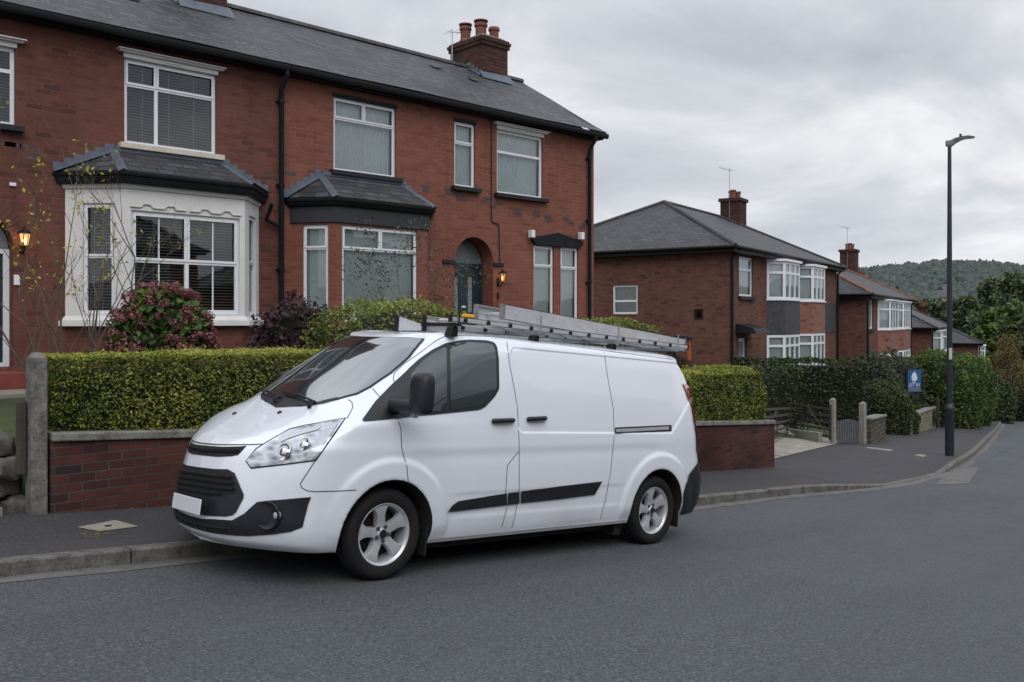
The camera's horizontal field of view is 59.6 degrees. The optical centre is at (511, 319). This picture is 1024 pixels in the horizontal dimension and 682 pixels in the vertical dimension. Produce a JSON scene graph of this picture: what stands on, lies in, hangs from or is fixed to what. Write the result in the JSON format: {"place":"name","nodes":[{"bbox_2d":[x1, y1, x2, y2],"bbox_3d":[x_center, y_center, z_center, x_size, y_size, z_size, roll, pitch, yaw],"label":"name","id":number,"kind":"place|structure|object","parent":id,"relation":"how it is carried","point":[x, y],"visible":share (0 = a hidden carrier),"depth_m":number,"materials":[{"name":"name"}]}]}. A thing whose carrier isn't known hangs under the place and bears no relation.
{"place":"outdoors","nodes":[
{"label":"outdoors","id":0,"kind":"place"},
{"bbox_2d":[0,397,946,501],"bbox_3d":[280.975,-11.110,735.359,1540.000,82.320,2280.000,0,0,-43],"label":"ground","id":1,"kind":"structure","parent":0,"point":[7,414],"depth_m":10.27,"materials":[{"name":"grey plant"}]},
{"bbox_2d":[0,494,24,511],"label":"rockery stone","id":2,"kind":"object","parent":1,"relation":"on","point":[14,503],"visible":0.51,"depth_m":7.96,"materials":[{"name":"stone"}]},
{"bbox_2d":[0,371,25,398],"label":"door step","id":3,"kind":"object","parent":1,"relation":"on","point":[12,384],"depth_m":12.57,"materials":[{"name":"red paint"}]},
{"bbox_2d":[25,352,47,514],"bbox_3d":[-4.238,1.166,7.965,0.136,1.740,0.180,0,0,-43],"label":"gate post","id":4,"kind":"object","parent":1,"relation":"on","point":[36,493],"visible":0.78,"depth_m":7.90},
{"bbox_2d":[16,398,26,474],"bbox_3d":[-4.355,1.038,7.928,0.068,0.678,0.090,0,0,-43],"label":"wooden post","id":5,"kind":"object","parent":4,"relation":"attached to","point":[21,465],"visible":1,"depth_m":7.90,"materials":[{"name":"brown wood"}]},
{"bbox_2d":[20,140,192,368],"bbox_3d":[-4.903,-0.509,11.108,1.633,3.330,2.435,0,0,-43],"label":"bare shrub","id":6,"kind":"object","parent":1,"relation":"on","point":[94,325],"visible":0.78,"depth_m":10.94,"materials":[{"name":"brown plant"}]},
{"bbox_2d":[0,96,226,374],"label":"bare shrub","id":7,"kind":"object","parent":1,"relation":"on","point":[40,286],"visible":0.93,"depth_m":10.16,"materials":[{"name":"brown plant"}]},
{"bbox_2d":[0,0,295,389],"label":"terraced house","id":8,"kind":"structure","parent":1,"relation":"on","point":[179,104],"depth_m":14.15,"materials":[{"name":"red brick"}]},
{"bbox_2d":[0,254,2,362],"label":"door","id":9,"kind":"structure","parent":8,"relation":"in","point":[1,255],"depth_m":13.17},
{"bbox_2d":[0,47,24,132],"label":"window","id":10,"kind":"structure","parent":8,"relation":"in","point":[9,126],"depth_m":13.09,"materials":[{"name":"white plastic"}]},
{"bbox_2d":[84,203,113,313],"bbox_3d":[-6.255,-0.919,13.624,0.484,1.674,0.156,0,0,4],"label":"window","id":11,"kind":"structure","parent":8,"relation":"in","point":[86,260],"depth_m":13.58,"materials":[{"name":"white plastic"}]},
{"bbox_2d":[118,58,224,160],"bbox_3d":[-5.612,-3.424,14.714,1.727,1.449,0.312,0,0,-44],"label":"window","id":12,"kind":"structure","parent":8,"relation":"in","point":[154,147],"depth_m":14.62,"materials":[{"name":"white plastic"}]},
{"bbox_2d":[131,210,237,313],"bbox_3d":[-5.206,-0.869,14.228,1.754,1.574,0.156,0,0,-44],"label":"window","id":13,"kind":"structure","parent":8,"relation":"in","point":[186,261],"depth_m":14.22,"materials":[{"name":"white plastic"}]},
{"bbox_2d":[249,216,253,313],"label":"window","id":14,"kind":"structure","parent":8,"relation":"in","point":[251,263],"depth_m":15.51,"materials":[{"name":"white plastic"}]},
{"bbox_2d":[96,280,224,367],"bbox_3d":[-4.251,0.401,10.847,1.438,1.775,1.392,0,0,-43],"label":"hydrangea","id":15,"kind":"object","parent":1,"relation":"on","point":[163,316],"visible":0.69,"depth_m":10.51,"materials":[{"name":"green plant"}]},
{"bbox_2d":[242,286,342,363],"bbox_3d":[-3.042,0.433,12.616,1.320,1.816,1.414,0,0,24],"label":"acer","id":16,"kind":"object","parent":1,"relation":"on","point":[284,327],"visible":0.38,"depth_m":12.26,"materials":[{"name":"purple plant"}]},
{"bbox_2d":[300,294,469,349],"bbox_3d":[-1.532,0.501,11.599,2.102,1.645,1.738,0,0,-43],"label":"rounded shrub","id":17,"kind":"object","parent":1,"relation":"on","point":[379,316],"visible":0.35,"depth_m":11.23,"materials":[{"name":"green plant"}]},
{"bbox_2d":[47,419,775,513],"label":"garden wall","id":18,"kind":"structure","parent":1,"relation":"on","point":[96,470],"depth_m":8.48,"materials":[{"name":"brick"}]},
{"bbox_2d":[42,344,323,431],"bbox_3d":[-1.946,0.885,10.658,6.883,1.246,0.919,0,0,-43],"label":"privet hedge","id":19,"kind":"object","parent":18,"relation":"on","point":[137,397],"visible":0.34,"depth_m":8.74,"materials":[{"name":"green plant"}]},
{"bbox_2d":[221,3,608,340],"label":"terraced house","id":20,"kind":"structure","parent":1,"relation":"on","point":[481,149],"depth_m":18.69,"materials":[{"name":"red brick"}]},
{"bbox_2d":[304,225,327,317],"bbox_3d":[-3.528,-0.831,16.193,0.487,1.744,0.124,0,0,11],"label":"window","id":21,"kind":"structure","parent":20,"relation":"in","point":[317,247],"depth_m":16.25,"materials":[{"name":"white plastic"}]},
{"bbox_2d":[329,97,402,182],"bbox_3d":[-2.852,-3.454,17.322,1.635,1.482,0.296,0,0,-44],"label":"window","id":22,"kind":"structure","parent":20,"relation":"in","point":[361,130],"depth_m":17.41,"materials":[{"name":"white plastic"}]},
{"bbox_2d":[342,225,415,320],"bbox_3d":[-2.507,-0.831,16.767,1.700,1.744,0.124,0,0,-44],"label":"window","id":23,"kind":"structure","parent":20,"relation":"in","point":[350,236],"depth_m":16.77,"materials":[{"name":"white plastic"}]},
{"bbox_2d":[451,121,481,192],"bbox_3d":[-1.023,-3.450,19.058,0.781,1.468,0.296,0,0,-44],"label":"window","id":24,"kind":"structure","parent":20,"relation":"in","point":[461,143],"depth_m":19.17,"materials":[{"name":"white plastic"}]},
{"bbox_2d":[455,267,479,315],"bbox_3d":[-1.055,-0.223,19.471,0.951,1.806,0.080,0,0,-44],"label":"door","id":25,"kind":"structure","parent":20,"relation":"in","point":[473,297],"depth_m":19.56,"materials":[{"name":"teal wood"}]},
{"bbox_2d":[494,130,548,202],"bbox_3d":[0.172,-3.438,20.191,1.635,1.503,0.296,0,0,-44],"label":"window","id":26,"kind":"structure","parent":20,"relation":"in","point":[516,153],"depth_m":20.31,"materials":[{"name":"white plastic"}]},
{"bbox_2d":[534,245,551,312],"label":"window","id":27,"kind":"structure","parent":20,"relation":"in","point":[541,266],"depth_m":20.86,"materials":[{"name":"white plastic"}]},
{"bbox_2d":[561,247,576,317],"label":"window","id":28,"kind":"structure","parent":20,"relation":"in","point":[567,268],"depth_m":21.48,"materials":[{"name":"white plastic"}]},
{"bbox_2d":[334,211,500,332],"bbox_3d":[-1.713,-0.322,14.826,2.484,3.054,1.967,0,0,-43],"label":"wispy shrub","id":29,"kind":"object","parent":1,"relation":"on","point":[379,272],"visible":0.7,"depth_m":14.70,"materials":[{"name":"green plant"}]},
{"bbox_2d":[571,316,662,353],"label":"rounded shrub","id":30,"kind":"object","parent":1,"relation":"on","point":[628,322],"visible":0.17,"depth_m":14.76,"materials":[{"name":"green plant"}]},
{"bbox_2d":[594,167,847,367],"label":"semi detached house","id":31,"kind":"structure","parent":1,"relation":"on","point":[727,285],"depth_m":32.33,"materials":[{"name":"brown brick"}]},
{"bbox_2d":[613,285,637,313],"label":"window","id":32,"kind":"structure","parent":31,"relation":"in","point":[625,297],"depth_m":32.28,"materials":[{"name":"white plastic"}]},
{"bbox_2d":[694,309,702,319],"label":"window","id":33,"kind":"structure","parent":31,"relation":"in","point":[695,310],"depth_m":30.69,"materials":[{"name":"glass"}]},
{"bbox_2d":[739,338,744,363],"bbox_3d":[7.957,1.670,31.201,0.040,2.020,0.850,0,0,33],"label":"door","id":34,"kind":"structure","parent":31,"relation":"in","point":[741,340],"depth_m":31.40,"materials":[{"name":"white plastic"}]},
{"bbox_2d":[738,256,755,299],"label":"window","id":35,"kind":"structure","parent":31,"relation":"in","point":[743,261],"depth_m":31.69,"materials":[{"name":"white plastic"}]},
{"bbox_2d":[767,335,784,363],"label":"window","id":36,"kind":"structure","parent":31,"relation":"in","point":[775,343],"depth_m":33.50,"materials":[{"name":"white plastic"}]},
{"bbox_2d":[767,261,784,298],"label":"window","id":37,"kind":"structure","parent":31,"relation":"in","point":[775,269],"depth_m":33.50,"materials":[{"name":"white plastic"}]},
{"bbox_2d":[785,334,799,364],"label":"window","id":38,"kind":"structure","parent":31,"relation":"in","point":[791,344],"depth_m":34.50,"materials":[{"name":"white plastic"}]},
{"bbox_2d":[785,261,799,299],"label":"window","id":39,"kind":"structure","parent":31,"relation":"in","point":[791,274],"depth_m":34.50,"materials":[{"name":"white plastic"}]},
{"bbox_2d":[800,334,812,364],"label":"window","id":40,"kind":"structure","parent":31,"relation":"in","point":[806,340],"depth_m":36.77,"materials":[{"name":"white plastic"}]},
{"bbox_2d":[800,266,812,300],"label":"window","id":41,"kind":"structure","parent":31,"relation":"in","point":[806,272],"depth_m":36.77,"materials":[{"name":"white plastic"}]},
{"bbox_2d":[813,333,824,364],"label":"window","id":42,"kind":"structure","parent":31,"relation":"in","point":[817,338],"depth_m":37.71,"materials":[{"name":"white plastic"}]},
{"bbox_2d":[813,266,824,300],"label":"window","id":43,"kind":"structure","parent":31,"relation":"in","point":[817,271],"depth_m":37.62,"materials":[{"name":"white plastic"}]},
{"bbox_2d":[689,362,804,429],"bbox_3d":[5.449,2.416,25.781,6.880,2.242,1.463,0,0,-24],"label":"hedge","id":44,"kind":"object","parent":1,"relation":"on","point":[782,388],"visible":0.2,"depth_m":26.36,"materials":[{"name":"green plant"}]},
{"bbox_2d":[676,355,870,433],"bbox_3d":[5.589,2.498,31.654,13.221,2.644,1.628,0,0,22],"label":"hedge","id":45,"kind":"object","parent":1,"relation":"on","point":[822,385],"visible":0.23,"depth_m":29.22,"materials":[{"name":"green plant"}]},
{"bbox_2d":[788,428,821,441],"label":"wall","id":46,"kind":"structure","parent":1,"relation":"on","point":[814,436],"depth_m":24.59,"materials":[{"name":"concrete"}]},
{"bbox_2d":[859,402,866,443],"bbox_3d":[9.758,3.038,24.864,0.158,1.476,0.158,0,0,-43],"label":"gate post","id":47,"kind":"object","parent":1,"relation":"on","point":[862,422],"visible":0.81,"depth_m":24.81,"materials":[{"name":"concrete"}]},
{"bbox_2d":[867,414,886,443],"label":"stone wall","id":48,"kind":"structure","parent":1,"relation":"on","point":[876,428],"depth_m":25.76,"materials":[{"name":"stone"}]},
{"bbox_2d":[837,226,917,365],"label":"semi detached house","id":49,"kind":"structure","parent":1,"relation":"on","point":[876,316],"depth_m":44.92,"materials":[{"name":"brown brick"}]},
{"bbox_2d":[868,299,874,331],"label":"window","id":50,"kind":"structure","parent":49,"relation":"in","point":[870,302],"depth_m":43.57,"materials":[{"name":"white plastic"}]},
{"bbox_2d":[878,301,890,328],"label":"window","id":51,"kind":"structure","parent":49,"relation":"in","point":[884,307],"depth_m":45.06,"materials":[{"name":"white plastic"}]},
{"bbox_2d":[891,301,897,328],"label":"window","id":52,"kind":"structure","parent":49,"relation":"in","point":[894,304],"depth_m":46.29,"materials":[{"name":"white plastic"}]},
{"bbox_2d":[898,302,903,328],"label":"window","id":53,"kind":"structure","parent":49,"relation":"in","point":[900,304],"depth_m":49.20,"materials":[{"name":"white plastic"}]},
{"bbox_2d":[904,302,910,328],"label":"window","id":54,"kind":"structure","parent":49,"relation":"in","point":[907,306],"depth_m":50.55,"materials":[{"name":"white plastic"}]},
{"bbox_2d":[863,377,914,434],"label":"conifer shrub","id":55,"kind":"object","parent":1,"relation":"on","point":[891,400],"visible":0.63,"depth_m":31.07,"materials":[{"name":"green plant"}]},
{"bbox_2d":[856,345,930,403],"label":"leafy shrub","id":56,"kind":"object","parent":1,"relation":"on","point":[892,367],"visible":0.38,"depth_m":39.10,"materials":[{"name":"green plant"}]},
{"bbox_2d":[859,272,952,356],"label":"semi detached house","id":57,"kind":"structure","parent":1,"relation":"on","point":[928,331],"depth_m":58.55,"materials":[{"name":"brown brick"}]},
{"bbox_2d":[932,331,941,351],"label":"window","id":58,"kind":"structure","parent":57,"relation":"in","point":[937,335],"depth_m":58.93,"materials":[{"name":"white plastic"}]},
{"bbox_2d":[944,330,946,350],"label":"window","id":59,"kind":"structure","parent":57,"relation":"in","point":[945,332],"depth_m":63.86,"materials":[{"name":"white plastic"}]},
{"bbox_2d":[905,369,920,392],"bbox_3d":[16.151,3.378,35.993,0.663,2.769,0.080,0,0,-8],"label":"estate sign","id":60,"kind":"object","parent":1,"relation":"on","point":[912,380],"visible":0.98,"depth_m":35.97,"materials":[{"name":"blue paint"}]},
{"bbox_2d":[912,409,920,433],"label":"conifer shrub","id":61,"kind":"object","parent":1,"relation":"on","point":[916,422],"visible":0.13,"depth_m":32.22,"materials":[{"name":"green plant"}]},
{"bbox_2d":[908,406,935,434],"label":"stone wall","id":62,"kind":"structure","parent":1,"relation":"on","point":[925,414],"depth_m":36.06,"materials":[{"name":"stone"}]},
{"bbox_2d":[913,298,931,315],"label":"broadleaf tree","id":63,"kind":"object","parent":1,"relation":"on","point":[927,302],"visible":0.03,"depth_m":164.09,"materials":[{"name":"green plant"}]},
{"bbox_2d":[913,402,939,426],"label":"conifer shrub","id":64,"kind":"object","parent":1,"relation":"on","point":[935,416],"visible":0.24,"depth_m":38.35,"materials":[{"name":"green plant"}]},
{"bbox_2d":[935,397,939,427],"bbox_3d":[18.787,4.276,39.459,0.133,1.655,0.133,0,0,-43],"label":"wooden post","id":65,"kind":"object","parent":1,"relation":"on","point":[937,408],"visible":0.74,"depth_m":39.42,"materials":[{"name":"grey wood"}]},
{"bbox_2d":[928,296,953,325],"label":"broadleaf tree","id":66,"kind":"object","parent":1,"relation":"on","point":[938,309],"visible":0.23,"depth_m":148.94,"materials":[{"name":"green plant"}]},
{"bbox_2d":[859,257,1023,323],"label":"hill woodland","id":67,"kind":"object","parent":1,"relation":"on","point":[922,279],"visible":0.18,"depth_m":622.43,"materials":[{"name":"plant"}]},
{"bbox_2d":[937,281,946,295],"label":"distant house","id":68,"kind":"structure","parent":1,"relation":"on","point":[942,285],"depth_m":479.93,"materials":[{"name":"tile"}]},
{"bbox_2d":[902,346,988,428],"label":"laurel hedge","id":69,"kind":"object","parent":1,"relation":"on","point":[967,397],"visible":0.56,"depth_m":40.29,"materials":[{"name":"green plant"}]},
{"bbox_2d":[916,302,985,356],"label":"semi detached house","id":70,"kind":"structure","parent":1,"relation":"on","point":[962,342],"depth_m":76.67,"materials":[{"name":"brown brick"}]},
{"bbox_2d":[952,297,959,329],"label":"broadleaf tree","id":71,"kind":"object","parent":1,"relation":"on","point":[955,306],"visible":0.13,"depth_m":169.02,"materials":[{"name":"green plant"}]},
{"bbox_2d":[955,294,979,333],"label":"broadleaf tree","id":72,"kind":"object","parent":1,"relation":"on","point":[968,305],"visible":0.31,"depth_m":149.27,"materials":[{"name":"green plant"}]},
{"bbox_2d":[940,351,998,425],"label":"laurel hedge","id":73,"kind":"object","parent":1,"relation":"on","point":[988,416],"visible":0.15,"depth_m":44.94,"materials":[{"name":"green plant"}]},
{"bbox_2d":[968,327,984,343],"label":"broadleaf tree","id":74,"kind":"object","parent":1,"relation":"on","point":[977,333],"visible":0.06,"depth_m":83.53,"materials":[{"name":"green plant"}]},
{"bbox_2d":[963,277,1006,335],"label":"broadleaf tree","id":75,"kind":"object","parent":1,"relation":"on","point":[986,289],"visible":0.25,"depth_m":127.51,"materials":[{"name":"green plant"}]},
{"bbox_2d":[975,307,1001,372],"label":"broadleaf tree","id":76,"kind":"object","parent":1,"relation":"on","point":[986,325],"visible":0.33,"depth_m":94.27,"materials":[{"name":"green plant"}]},
{"bbox_2d":[989,373,1019,423],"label":"laurel hedge","id":77,"kind":"object","parent":1,"relation":"on","point":[1005,397],"visible":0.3,"depth_m":53.72,"materials":[{"name":"green plant"}]},
{"bbox_2d":[989,270,1023,338],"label":"broadleaf tree","id":78,"kind":"object","parent":1,"relation":"on","point":[1004,281],"visible":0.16,"depth_m":117.46,"materials":[{"name":"green plant"}]},
{"bbox_2d":[990,331,1023,397],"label":"autumn tree","id":79,"kind":"object","parent":1,"relation":"on","point":[1008,363],"visible":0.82,"depth_m":57.92,"materials":[{"name":"brown plant"}]},
{"bbox_2d":[995,299,1023,373],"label":"broadleaf tree","id":80,"kind":"object","parent":1,"relation":"on","point":[1013,315],"visible":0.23,"depth_m":87.67,"materials":[{"name":"green plant"}]},
{"bbox_2d":[997,365,1023,421],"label":"laurel hedge","id":81,"kind":"object","parent":1,"relation":"on","point":[1020,414],"visible":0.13,"depth_m":60.38,"materials":[{"name":"green plant"}]},
{"bbox_2d":[1006,275,1023,320],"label":"broadleaf tree","id":82,"kind":"object","parent":1,"relation":"on","point":[1017,285],"visible":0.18,"depth_m":100.04,"materials":[{"name":"green plant"}]},
{"bbox_2d":[1009,318,1023,369],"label":"broadleaf tree","id":83,"kind":"object","parent":1,"relation":"on","point":[1020,325],"visible":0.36,"depth_m":79.91,"materials":[{"name":"green plant"}]},
{"bbox_2d":[0,421,997,556],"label":"pavement","id":84,"kind":"structure","parent":0,"point":[851,462],"depth_m":14.37,"materials":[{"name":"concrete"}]},
{"bbox_2d":[24,515,132,537],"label":"weeds","id":85,"kind":"object","parent":84,"relation":"on","point":[77,534],"visible":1,"depth_m":7.23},
{"bbox_2d":[80,520,135,530],"bbox_3d":[-3.431,1.746,7.553,0.353,0.037,0.408,0,0,33],"label":"access cover","id":86,"kind":"object","parent":84,"relation":"on","point":[109,525],"visible":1,"depth_m":7.54,"materials":[{"name":"stone"}]},
{"bbox_2d":[829,398,835,443],"bbox_3d":[8.583,2.884,23.905,0.134,1.542,0.134,0,0,-43],"label":"gate post","id":87,"kind":"object","parent":84,"relation":"on","point":[832,402],"visible":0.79,"depth_m":23.86,"materials":[{"name":"concrete"}]},
{"bbox_2d":[789,400,830,439],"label":"five bar gate","id":88,"kind":"structure","parent":87,"relation":"attached to","point":[808,407],"depth_m":24.88,"materials":[{"name":"grey wood"}]},
{"bbox_2d":[836,419,857,442],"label":"garden gate","id":89,"kind":"structure","parent":84,"relation":"on","point":[844,430],"depth_m":24.37,"materials":[{"name":"grey paint"}]},
{"bbox_2d":[944,134,974,455],"bbox_3d":[10.990,-0.442,21.969,0.713,8.228,0.223,0,0,-5],"label":"street lamp","id":90,"kind":"object","parent":84,"relation":"on","point":[949,408],"visible":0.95,"depth_m":21.90,"materials":[{"name":"metal"}]},
{"bbox_2d":[0,421,1023,681],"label":"road","id":91,"kind":"structure","parent":0,"point":[918,583],"depth_m":6.18,"materials":[{"name":"asphalt"}]},
{"bbox_2d":[172,305,700,579],"bbox_3d":[-0.382,1.031,8.405,5.397,2.153,2.487,7,-5,-43],"label":"delivery van","id":92,"kind":"object","parent":91,"relation":"on","point":[373,454],"visible":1,"depth_m":7.26,"materials":[{"name":"white paint"}]},
{"bbox_2d":[394,315,626,345],"bbox_3d":[0.235,0.171,8.949,3.142,0.154,0.452,7,-5,-43],"label":"folding ladder","id":93,"kind":"object","parent":92,"relation":"on","point":[402,324],"visible":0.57,"depth_m":8.13,"materials":[{"name":"metal"}]},
{"bbox_2d":[423,315,688,349],"bbox_3d":[0.581,0.149,8.675,3.361,0.060,0.387,7,-5,-43],"label":"ladder","id":94,"kind":"object","parent":92,"relation":"on","point":[496,325],"visible":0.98,"depth_m":8.33,"materials":[{"name":"metal"}]},
{"bbox_2d":[462,314,476,324],"bbox_3d":[-0.380,0.004,7.718,0.140,0.092,0.100,7,-5,-43],"label":"ladder clamp","id":95,"kind":"object","parent":94,"relation":"attached to","point":[468,315],"visible":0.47,"depth_m":7.69,"materials":[{"name":"yellow plastic"}]},
{"bbox_2d":[473,303,686,351],"bbox_3d":[0.783,0.110,9.069,2.776,0.249,0.412,7,-5,-43],"label":"extension ladder","id":96,"kind":"object","parent":92,"relation":"on","point":[506,313],"visible":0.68,"depth_m":8.52,"materials":[{"name":"metal"}]},
{"bbox_2d":[673,335,692,359],"bbox_3d":[1.921,0.319,10.019,0.277,0.265,0.090,7,-5,-43],"label":"ladder strap","id":97,"kind":"object","parent":96,"relation":"hanging from","point":[688,338],"visible":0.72,"depth_m":10.07,"materials":[{"name":"fabric"}]},
{"bbox_2d":[0,421,1000,576],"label":"kerb","id":98,"kind":"structure","parent":91,"relation":"on","point":[46,562],"depth_m":6.97,"materials":[{"name":"concrete"}]},
{"bbox_2d":[0,423,1004,582],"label":"gutter strip","id":99,"kind":"object","parent":91,"relation":"on","point":[259,553],"visible":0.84,"depth_m":7.19,"materials":[{"name":"concrete"}]},
{"bbox_2d":[2,467,881,576],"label":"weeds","id":100,"kind":"object","parent":99,"relation":"on","point":[253,551],"visible":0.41,"depth_m":7.74,"materials":[{"name":"plant"}]},
{"bbox_2d":[936,468,978,484],"bbox_3d":[9.073,3.162,18.105,0.480,0.399,5.121,0,0,30],"label":"road patch","id":101,"kind":"object","parent":91,"relation":"on","point":[959,476],"visible":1,"depth_m":17.83,"materials":[{"name":"concrete"}]},
{"bbox_2d":[227,0,1023,267],"label":"sky","id":102,"kind":"structure","parent":0,"point":[825,116],"materials":[{"name":"grey"}]},
{"bbox_2d":[686,379,838,457],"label":"driveway","id":103,"kind":"structure","parent":0,"point":[783,446],"depth_m":22.72,"materials":[{"name":"concrete"}]},
{"bbox_2d":[765,404,790,438],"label":"five bar gate","id":104,"kind":"structure","parent":103,"relation":"on","point":[777,416],"depth_m":23.19,"materials":[{"name":"grey wood"}]},
{"bbox_3d":[3.174,2.415,17.749,0.310,1.109,3.621,0,0,-44],"label":"garden wall","id":105,"kind":"object","parent":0,"visible":0},
{"bbox_2d":[680,363,768,421],"bbox_3d":[2.597,1.290,15.089,5.080,1.192,1.258,0,0,-43],"label":"privet hedge","id":106,"kind":"object","parent":105,"relation":"on","point":[723,397],"visible":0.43,"depth_m":15.64,"materials":[{"name":"green plant"}]},
{"bbox_3d":[-4.711,1.686,8.314,0.268,0.248,0.350,0,0,-44],"label":"rockery stone","id":107,"kind":"object","parent":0,"visible":0},
{"bbox_2d":[0,475,22,498],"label":"rockery stone","id":108,"kind":"object","parent":107,"relation":"on","point":[9,488],"visible":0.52,"depth_m":8.06,"materials":[{"name":"stone"}]},
{"bbox_2d":[0,455,20,480],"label":"rockery stone","id":109,"kind":"object","parent":108,"relation":"on","point":[7,468],"visible":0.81,"depth_m":7.92,"materials":[{"name":"stone"}]},
{"bbox_2d":[0,431,15,456],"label":"rockery stone","id":110,"kind":"object","parent":109,"relation":"on","point":[7,445],"visible":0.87,"depth_m":7.99,"materials":[{"name":"stone"}]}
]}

